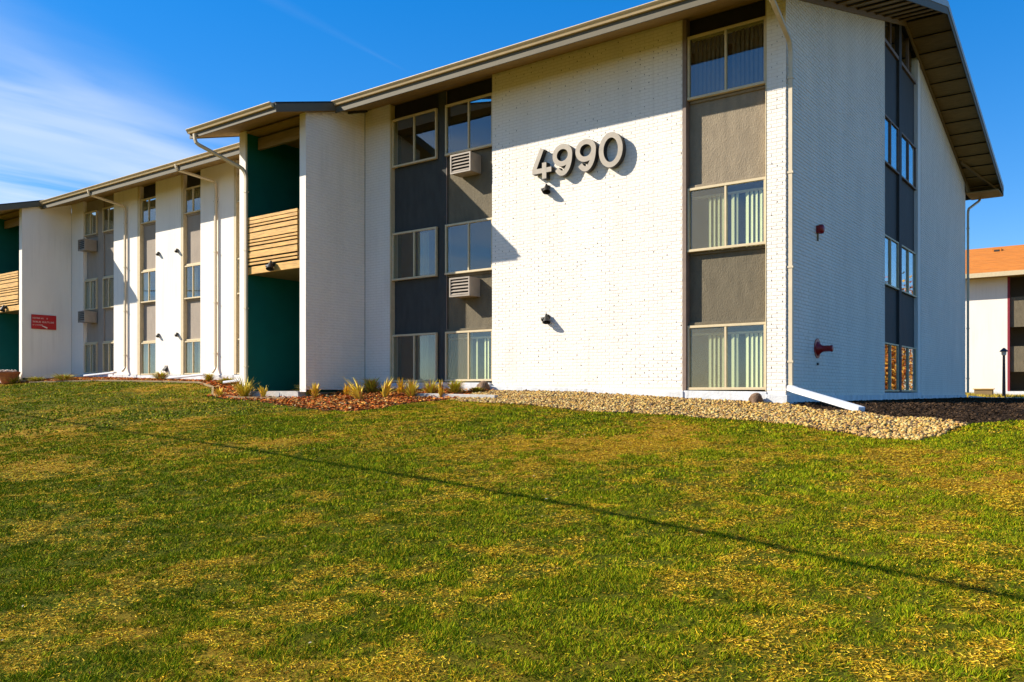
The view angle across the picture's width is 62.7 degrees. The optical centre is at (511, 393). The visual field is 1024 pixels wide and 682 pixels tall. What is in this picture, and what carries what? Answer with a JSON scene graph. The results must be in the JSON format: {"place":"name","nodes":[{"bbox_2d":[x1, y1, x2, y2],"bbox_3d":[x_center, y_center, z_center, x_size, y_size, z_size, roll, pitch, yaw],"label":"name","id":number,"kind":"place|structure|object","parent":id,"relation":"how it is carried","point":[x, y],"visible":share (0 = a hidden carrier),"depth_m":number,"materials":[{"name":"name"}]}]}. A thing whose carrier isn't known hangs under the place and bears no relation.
{"place":"outdoors","nodes":[
{"label":"outdoors","id":0,"kind":"place"},
{"bbox_2d":[0,378,1023,681],"bbox_3d":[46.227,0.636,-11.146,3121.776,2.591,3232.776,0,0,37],"label":"lawn","id":1,"kind":"structure","parent":0,"point":[716,598],"depth_m":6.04,"materials":[{"name":"plant"}]},
{"bbox_2d":[0,369,20,383],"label":"plant pot","id":2,"kind":"object","parent":1,"relation":"on","point":[7,374],"visible":0.99,"depth_m":30.73,"materials":[{"name":"ceramic"}]},
{"bbox_2d":[4,376,26,382],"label":"garden plant","id":3,"kind":"object","parent":1,"relation":"on","point":[16,380],"visible":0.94,"depth_m":30.84,"materials":[{"name":"plant"}]},
{"bbox_2d":[24,376,48,380],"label":"garden plant","id":4,"kind":"object","parent":1,"relation":"on","point":[35,378],"visible":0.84,"depth_m":30.49,"materials":[{"name":"plant"}]},
{"bbox_2d":[44,373,78,379],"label":"garden plant","id":5,"kind":"object","parent":1,"relation":"on","point":[64,377],"visible":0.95,"depth_m":29.88,"materials":[{"name":"plant"}]},
{"bbox_2d":[29,380,286,398],"bbox_3d":[-11.012,-0.155,25.950,15.632,0.619,1.657,0,0,41],"label":"garden edging","id":6,"kind":"object","parent":1,"relation":"on","point":[208,385],"visible":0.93,"depth_m":26.84,"materials":[{"name":"grey concrete"}]},
{"bbox_2d":[146,370,173,378],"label":"garden plant","id":7,"kind":"object","parent":1,"relation":"on","point":[157,375],"visible":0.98,"depth_m":27.85,"materials":[{"name":"plant"}]},
{"bbox_2d":[203,373,214,380],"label":"garden plant","id":8,"kind":"object","parent":1,"relation":"on","point":[208,377],"visible":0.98,"depth_m":26.13,"materials":[{"name":"plant"}]},
{"bbox_2d":[214,387,222,396],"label":"garden plant","id":9,"kind":"object","parent":1,"relation":"on","point":[219,391],"visible":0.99,"depth_m":21.87,"materials":[{"name":"plant"}]},
{"bbox_2d":[213,376,236,383],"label":"garden plant","id":10,"kind":"object","parent":1,"relation":"on","point":[224,379],"visible":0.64,"depth_m":24.88,"materials":[{"name":"plant"}]},
{"bbox_2d":[226,376,257,396],"bbox_3d":[-6.939,-0.167,21.648,1.079,0.594,1.183,0,0,-28],"label":"garden plant","id":11,"kind":"object","parent":1,"relation":"on","point":[243,390],"visible":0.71,"depth_m":21.51,"materials":[{"name":"plant"}]},
{"bbox_2d":[1,376,490,411],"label":"leaf litter","id":12,"kind":"object","parent":1,"relation":"on","point":[320,400],"visible":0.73,"depth_m":19.41,"materials":[{"name":"brown plant"}]},
{"bbox_2d":[83,372,116,376],"bbox_3d":[-14.942,-0.687,30.455,1.721,0.159,0.130,0,0,28],"label":"splash trough","id":13,"kind":"object","parent":12,"relation":"on","point":[99,374],"visible":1,"depth_m":30.36,"materials":[{"name":"white plastic"}]},
{"bbox_2d":[168,373,205,378],"bbox_3d":[-10.497,-0.546,27.132,1.622,0.159,0.130,0,0,28],"label":"splash trough","id":14,"kind":"object","parent":12,"relation":"on","point":[192,375],"visible":0.86,"depth_m":27.04,"materials":[{"name":"white plastic"}]},
{"bbox_2d":[223,379,238,382],"bbox_3d":[-7.271,-0.340,22.511,1.132,0.158,0.130,0,0,24],"label":"splash trough","id":15,"kind":"object","parent":12,"relation":"on","point":[230,381],"visible":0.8,"depth_m":22.58,"materials":[{"name":"white plastic"}]},
{"bbox_2d":[256,386,267,396],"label":"garden plant","id":16,"kind":"object","parent":1,"relation":"on","point":[263,393],"visible":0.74,"depth_m":20.96,"materials":[{"name":"plant"}]},
{"bbox_2d":[296,385,322,395],"bbox_3d":[-5.021,-0.109,20.924,1.013,0.372,1.086,0,0,18],"label":"garden plant","id":17,"kind":"object","parent":1,"relation":"on","point":[308,392],"visible":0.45,"depth_m":20.80,"materials":[{"name":"plant"}]},
{"bbox_2d":[309,383,319,397],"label":"garden plant","id":18,"kind":"object","parent":1,"relation":"on","point":[314,390],"visible":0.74,"depth_m":20.14,"materials":[{"name":"plant"}]},
{"bbox_2d":[342,383,353,395],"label":"garden plant","id":19,"kind":"object","parent":1,"relation":"on","point":[345,391],"visible":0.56,"depth_m":20.17,"materials":[{"name":"plant"}]},
{"bbox_2d":[344,378,364,398],"bbox_3d":[-3.598,-0.099,19.090,0.681,0.556,0.651,0,0,-1],"label":"garden plant","id":20,"kind":"object","parent":1,"relation":"on","point":[357,392],"visible":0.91,"depth_m":18.96,"materials":[{"name":"plant"}]},
{"bbox_2d":[359,377,383,392],"bbox_3d":[-3.438,-0.209,20.581,1.074,0.427,0.984,0,0,37],"label":"garden plant","id":21,"kind":"object","parent":1,"relation":"on","point":[371,385],"visible":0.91,"depth_m":20.50,"materials":[{"name":"plant"}]},
{"bbox_2d":[380,378,394,397],"bbox_3d":[-2.809,-0.135,19.208,0.439,0.514,0.482,0,0,-31],"label":"garden plant","id":22,"kind":"object","parent":1,"relation":"on","point":[386,391],"visible":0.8,"depth_m":19.15,"materials":[{"name":"plant"}]},
{"bbox_2d":[393,377,405,392],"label":"garden plant","id":23,"kind":"object","parent":1,"relation":"on","point":[400,386],"visible":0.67,"depth_m":19.88,"materials":[{"name":"plant"}]},
{"bbox_2d":[401,378,420,396],"bbox_3d":[-2.257,-0.124,18.859,0.632,0.479,0.606,0,0,37],"label":"garden plant","id":24,"kind":"object","parent":1,"relation":"on","point":[412,388],"visible":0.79,"depth_m":18.78,"materials":[{"name":"plant"}]},
{"bbox_2d":[418,378,438,392],"bbox_3d":[-1.865,-0.137,19.200,0.777,0.396,0.819,0,0,37],"label":"garden plant","id":25,"kind":"object","parent":1,"relation":"on","point":[429,388],"visible":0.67,"depth_m":19.09,"materials":[{"name":"plant"}]},
{"bbox_2d":[437,380,443,396],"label":"garden plant","id":26,"kind":"object","parent":1,"relation":"on","point":[440,389],"visible":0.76,"depth_m":18.40,"materials":[{"name":"plant"}]},
{"bbox_2d":[415,393,497,397],"bbox_3d":[-1.244,0.070,18.298,2.300,0.140,0.120,0,0,37],"label":"garden edging","id":27,"kind":"object","parent":1,"relation":"on","point":[453,395],"visible":0.54,"depth_m":18.19,"materials":[{"name":"concrete"}]},
{"bbox_2d":[444,379,470,393],"bbox_3d":[-1.273,-0.153,19.150,0.960,0.350,1.002,0,0,-18],"label":"garden plant","id":28,"kind":"object","parent":1,"relation":"on","point":[454,386],"visible":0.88,"depth_m":19.02,"materials":[{"name":"plant"}]},
{"bbox_2d":[467,387,483,391],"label":"garden plant","id":29,"kind":"object","parent":1,"relation":"on","point":[476,389],"visible":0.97,"depth_m":19.12,"materials":[{"name":"plant"}]},
{"bbox_2d":[476,381,489,391],"bbox_3d":[-0.692,-0.117,19.475,0.374,0.341,0.276,0,0,37],"label":"rock","id":30,"kind":"object","parent":1,"relation":"on","point":[484,384],"visible":0.53,"depth_m":19.37,"materials":[{"name":"beige stone"}]},
{"bbox_2d":[0,0,1003,403],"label":"apartment building","id":31,"kind":"structure","parent":1,"relation":"on","point":[680,252],"depth_m":20.34,"materials":[{"name":"white brick"}]},
{"bbox_2d":[0,305,6,311],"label":"floodlight","id":32,"kind":"object","parent":31,"relation":"attached to","point":[3,308],"visible":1,"depth_m":32.00,"materials":[{"name":"grey metal"}]},
{"bbox_2d":[31,314,55,329],"bbox_3d":[-17.763,-2.690,31.884,0.029,0.540,0.900,0,0,37],"label":"wall sign","id":33,"kind":"object","parent":31,"relation":"attached to","point":[47,322],"visible":1,"depth_m":31.86,"materials":[{"name":"red metal"}]},
{"bbox_2d":[78,238,96,252],"bbox_3d":[-16.048,-5.570,31.764,0.512,0.432,0.478,0,0,37],"label":"air conditioner","id":34,"kind":"object","parent":31,"relation":"attached to","point":[87,245],"visible":1,"depth_m":31.63,"materials":[{"name":"metal"}]},
{"bbox_2d":[78,311,96,322],"bbox_3d":[-16.048,-2.870,31.764,0.512,0.432,0.478,0,0,37],"label":"air conditioner","id":35,"kind":"object","parent":31,"relation":"attached to","point":[87,316],"visible":1,"depth_m":31.63,"materials":[{"name":"metal"}]},
{"bbox_2d":[84,343,97,372],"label":"window","id":36,"kind":"structure","parent":31,"relation":"in","point":[85,345],"depth_m":31.96,"materials":[{"name":"beige glass"}]},
{"bbox_2d":[84,279,97,310],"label":"window","id":37,"kind":"structure","parent":31,"relation":"in","point":[91,284],"depth_m":32.21,"materials":[{"name":"beige glass"}]},
{"bbox_2d":[84,210,97,236],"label":"window","id":38,"kind":"structure","parent":31,"relation":"in","point":[91,233],"depth_m":32.00,"materials":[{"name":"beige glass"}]},
{"bbox_2d":[102,342,113,372],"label":"window","id":39,"kind":"structure","parent":31,"relation":"in","point":[109,343],"depth_m":31.36,"materials":[{"name":"beige glass"}]},
{"bbox_2d":[102,276,113,308],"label":"window","id":40,"kind":"structure","parent":31,"relation":"in","point":[110,282],"depth_m":31.35,"materials":[{"name":"beige glass"}]},
{"bbox_2d":[102,205,113,232],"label":"window","id":41,"kind":"structure","parent":31,"relation":"in","point":[110,213],"depth_m":31.35,"materials":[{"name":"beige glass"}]},
{"bbox_2d":[141,342,155,374],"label":"window","id":42,"kind":"structure","parent":31,"relation":"in","point":[147,343],"depth_m":29.70,"materials":[{"name":"beige glass"}]},
{"bbox_2d":[141,269,155,302],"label":"window","id":43,"kind":"structure","parent":31,"relation":"in","point":[147,276],"depth_m":29.78,"materials":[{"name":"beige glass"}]},
{"bbox_2d":[141,196,155,224],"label":"window","id":44,"kind":"structure","parent":31,"relation":"in","point":[150,206],"depth_m":29.65,"materials":[{"name":"beige glass"}]},
{"bbox_2d":[184,340,199,374],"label":"window","id":45,"kind":"structure","parent":31,"relation":"in","point":[192,345],"depth_m":27.96,"materials":[{"name":"beige glass"}]},
{"bbox_2d":[184,264,199,299],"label":"window","id":46,"kind":"structure","parent":31,"relation":"in","point":[193,272],"depth_m":28.08,"materials":[{"name":"beige glass"}]},
{"bbox_2d":[184,185,199,214],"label":"window","id":47,"kind":"structure","parent":31,"relation":"in","point":[194,194],"depth_m":28.03,"materials":[{"name":"beige glass"}]},
{"bbox_2d":[237,339,238,373],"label":"window","id":48,"kind":"structure","parent":31,"relation":"in","point":[237,339],"depth_m":26.41,"materials":[{"name":"beige metal"}]},
{"bbox_2d":[237,258,238,294],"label":"window","id":49,"kind":"structure","parent":31,"relation":"in","point":[237,258],"depth_m":26.41,"materials":[{"name":"beige metal"}]},
{"bbox_2d":[237,175,238,202],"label":"window","id":50,"kind":"structure","parent":31,"relation":"in","point":[237,175],"depth_m":26.41,"materials":[{"name":"beige metal"}]},
{"bbox_2d":[265,260,274,270],"bbox_3d":[-6.107,-3.206,21.145,0.308,0.270,0.243,0,0,37],"label":"floodlight","id":51,"kind":"object","parent":31,"relation":"attached to","point":[270,265],"visible":1,"depth_m":21.16,"materials":[{"name":"grey metal"}]},
{"bbox_2d":[392,332,437,381],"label":"window","id":52,"kind":"structure","parent":31,"relation":"in","point":[422,340],"depth_m":21.10,"materials":[{"name":"glass"}]},
{"bbox_2d":[392,227,437,280],"bbox_3d":[-2.407,-3.480,21.156,1.515,1.220,0.240,0,0,37],"label":"window","id":53,"kind":"structure","parent":31,"relation":"in","point":[423,238],"depth_m":21.11,"materials":[{"name":"beige metal"}]},
{"bbox_2d":[392,108,437,168],"bbox_3d":[-2.454,-6.380,21.093,1.515,1.240,0.082,0,0,37],"label":"window","id":54,"kind":"structure","parent":31,"relation":"in","point":[414,161],"depth_m":21.07,"materials":[{"name":"beige metal"}]},
{"bbox_2d":[449,276,479,298],"bbox_3d":[-1.121,-2.500,19.924,0.622,0.452,0.408,0,0,37],"label":"air conditioner","id":55,"kind":"object","parent":31,"relation":"attached to","point":[465,287],"visible":1,"depth_m":19.80,"materials":[{"name":"metal"}]},
{"bbox_2d":[450,151,480,177],"bbox_3d":[-1.097,-5.410,19.906,0.622,0.452,0.408,0,0,37],"label":"air conditioner","id":56,"kind":"object","parent":31,"relation":"attached to","point":[465,164],"visible":1,"depth_m":19.78,"materials":[{"name":"metal"}]},
{"bbox_2d":[445,329,491,381],"bbox_3d":[-0.970,-0.885,20.065,1.493,1.210,0.242,0,0,37],"label":"window","id":57,"kind":"structure","parent":31,"relation":"in","point":[461,344],"depth_m":20.30,"materials":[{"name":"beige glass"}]},
{"bbox_2d":[445,217,491,274],"bbox_3d":[-1.027,-3.480,20.008,1.470,1.220,0.082,0,0,37],"label":"window","id":58,"kind":"structure","parent":31,"relation":"in","point":[486,219],"depth_m":19.99,"materials":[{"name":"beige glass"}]},
{"bbox_2d":[445,92,491,156],"bbox_3d":[-1.027,-6.380,20.008,1.470,1.240,0.082,0,0,37],"label":"window","id":59,"kind":"structure","parent":31,"relation":"in","point":[447,154],"depth_m":19.99,"materials":[{"name":"beige glass"}]},
{"bbox_2d":[532,148,554,179],"bbox_3d":[0.695,-5.056,18.551,0.518,0.693,0.152,0,0,37],"label":"numeral","id":60,"kind":"object","parent":31,"relation":"attached to","point":[545,170],"visible":0.99,"depth_m":18.52,"materials":[{"name":"grey metal"}]},
{"bbox_2d":[541,314,549,323],"bbox_3d":[0.732,-1.633,18.486,0.270,0.236,0.213,0,0,37],"label":"floodlight","id":61,"kind":"object","parent":31,"relation":"attached to","point":[545,319],"visible":1,"depth_m":18.49,"materials":[{"name":"grey metal"}]},
{"bbox_2d":[541,184,549,194],"bbox_3d":[0.732,-4.493,18.486,0.270,0.236,0.213,0,0,37],"label":"floodlight","id":62,"kind":"object","parent":31,"relation":"attached to","point":[545,190],"visible":1,"depth_m":18.50,"materials":[{"name":"grey metal"}]},
{"bbox_2d":[553,144,575,176],"bbox_3d":[1.131,-5.044,18.226,0.510,0.689,0.150,0,0,37],"label":"numeral","id":63,"kind":"object","parent":31,"relation":"attached to","point":[567,164],"visible":1,"depth_m":18.15,"materials":[{"name":"grey metal"}]},
{"bbox_2d":[575,139,598,172],"bbox_3d":[1.603,-5.044,17.872,0.510,0.689,0.150,0,0,37],"label":"numeral","id":64,"kind":"object","parent":31,"relation":"attached to","point":[591,159],"visible":1,"depth_m":17.80,"materials":[{"name":"grey metal"}]},
{"bbox_2d":[599,132,625,168],"bbox_3d":[2.092,-5.055,17.508,0.570,0.730,0.149,0,0,37],"label":"numeral","id":65,"kind":"object","parent":31,"relation":"attached to","point":[617,161],"visible":1,"depth_m":17.45,"materials":[{"name":"grey metal"}]},
{"bbox_2d":[687,322,764,389],"bbox_3d":[4.160,-0.695,16.224,1.580,1.270,0.232,0,0,37],"label":"window","id":66,"kind":"structure","parent":31,"relation":"in","point":[724,335],"depth_m":16.17,"materials":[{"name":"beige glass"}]},
{"bbox_2d":[687,177,764,252],"bbox_3d":[4.160,-3.410,16.224,1.580,1.260,0.232,0,0,37],"label":"window","id":67,"kind":"structure","parent":31,"relation":"in","point":[724,196],"depth_m":16.17,"materials":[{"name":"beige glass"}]},
{"bbox_2d":[687,16,764,101],"bbox_3d":[4.160,-6.410,16.224,1.580,1.260,0.232,0,0,37],"label":"window","id":68,"kind":"structure","parent":31,"relation":"in","point":[733,28],"depth_m":16.22,"materials":[{"name":"beige glass"}]},
{"bbox_2d":[816,224,824,240],"bbox_3d":[6.195,-3.223,16.858,0.140,0.325,0.190,0,0,37],"label":"alarm bell","id":69,"kind":"object","parent":31,"relation":"attached to","point":[820,228],"visible":1,"depth_m":16.82,"materials":[{"name":"red metal"}]},
{"bbox_2d":[814,338,833,364],"bbox_3d":[6.259,-0.830,16.810,0.300,0.540,0.400,0,0,37],"label":"fire connection","id":70,"kind":"object","parent":31,"relation":"attached to","point":[819,348],"visible":1,"depth_m":16.78,"materials":[{"name":"red metal"}]},
{"bbox_2d":[885,342,898,391],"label":"window","id":71,"kind":"structure","parent":31,"relation":"in","point":[890,344],"depth_m":22.54,"materials":[{"name":"grey glass"}]},
{"bbox_2d":[885,234,898,289],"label":"window","id":72,"kind":"structure","parent":31,"relation":"in","point":[890,239],"depth_m":22.40,"materials":[{"name":"grey glass"}]},
{"bbox_2d":[885,114,898,174],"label":"window","id":73,"kind":"structure","parent":31,"relation":"in","point":[896,171],"depth_m":22.35,"materials":[{"name":"grey glass"}]},
{"bbox_2d":[893,245,916,297],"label":"window","id":74,"kind":"structure","parent":31,"relation":"in","point":[906,292],"depth_m":23.78,"materials":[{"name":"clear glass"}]},
{"bbox_2d":[894,132,916,189],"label":"window","id":75,"kind":"structure","parent":31,"relation":"in","point":[908,142],"depth_m":23.79,"materials":[{"name":"clear glass"}]},
{"bbox_2d":[902,345,916,391],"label":"window","id":76,"kind":"structure","parent":31,"relation":"in","point":[907,348],"depth_m":23.79,"materials":[{"name":"clear glass"}]},
{"bbox_2d":[451,389,968,440],"bbox_3d":[2.893,0.252,15.307,3.501,0.677,10.631,0,0,-39],"label":"rock bed","id":77,"kind":"object","parent":1,"relation":"on","point":[913,428],"visible":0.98,"depth_m":14.32,"materials":[{"name":"beige gravel"}]},
{"bbox_2d":[748,393,763,402],"bbox_3d":[4.523,0.140,15.553,0.241,0.296,0.231,0,0,-6],"label":"rock","id":78,"kind":"object","parent":77,"relation":"on","point":[755,397],"visible":0.77,"depth_m":15.46,"materials":[{"name":"brown stone"}]},
{"bbox_2d":[787,385,864,410],"bbox_3d":[5.362,0.088,14.460,0.150,0.452,1.880,0,0,-18],"label":"downspout extension","id":79,"kind":"object","parent":77,"relation":"on","point":[823,398],"visible":0.88,"depth_m":14.32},
{"bbox_2d":[789,397,1023,422],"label":"bark mulch","id":80,"kind":"object","parent":1,"relation":"on","point":[983,402],"visible":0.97,"depth_m":14.03,"materials":[{"name":"brown plant"}]},
{"bbox_2d":[974,389,993,395],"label":"planter box","id":81,"kind":"object","parent":1,"relation":"on","point":[984,391],"visible":0.67,"depth_m":41.47,"materials":[{"name":"brown wood"}]},
{"bbox_2d":[968,396,1009,397],"bbox_3d":[19.503,0.202,30.399,5.310,0.210,0.294,0,0,21],"label":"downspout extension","id":82,"kind":"object","parent":1,"relation":"on","point":[987,397],"visible":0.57,"depth_m":31.16,"materials":[{"name":"white metal"}]},
{"bbox_2d":[965,245,1023,394],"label":"apartment building","id":83,"kind":"structure","parent":1,"relation":"on","point":[996,300],"depth_m":50.26,"materials":[{"name":"white paint"}]},
{"bbox_2d":[965,392,1023,397],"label":"dry grass","id":84,"kind":"structure","parent":1,"relation":"on","point":[998,395],"depth_m":38.50,"materials":[{"name":"yellow plant"}]},
{"bbox_2d":[999,348,1007,396],"bbox_3d":[21.076,-0.869,35.997,0.340,2.150,0.340,0,0,37],"label":"lamp post","id":85,"kind":"object","parent":1,"relation":"on","point":[1003,351],"visible":0.94,"depth_m":35.95,"materials":[{"name":"grey metal"}]},
{"bbox_2d":[0,0,1023,249],"label":"sky","id":86,"kind":"structure","parent":0,"point":[93,92],"materials":[{"name":"blue"}]}
]}

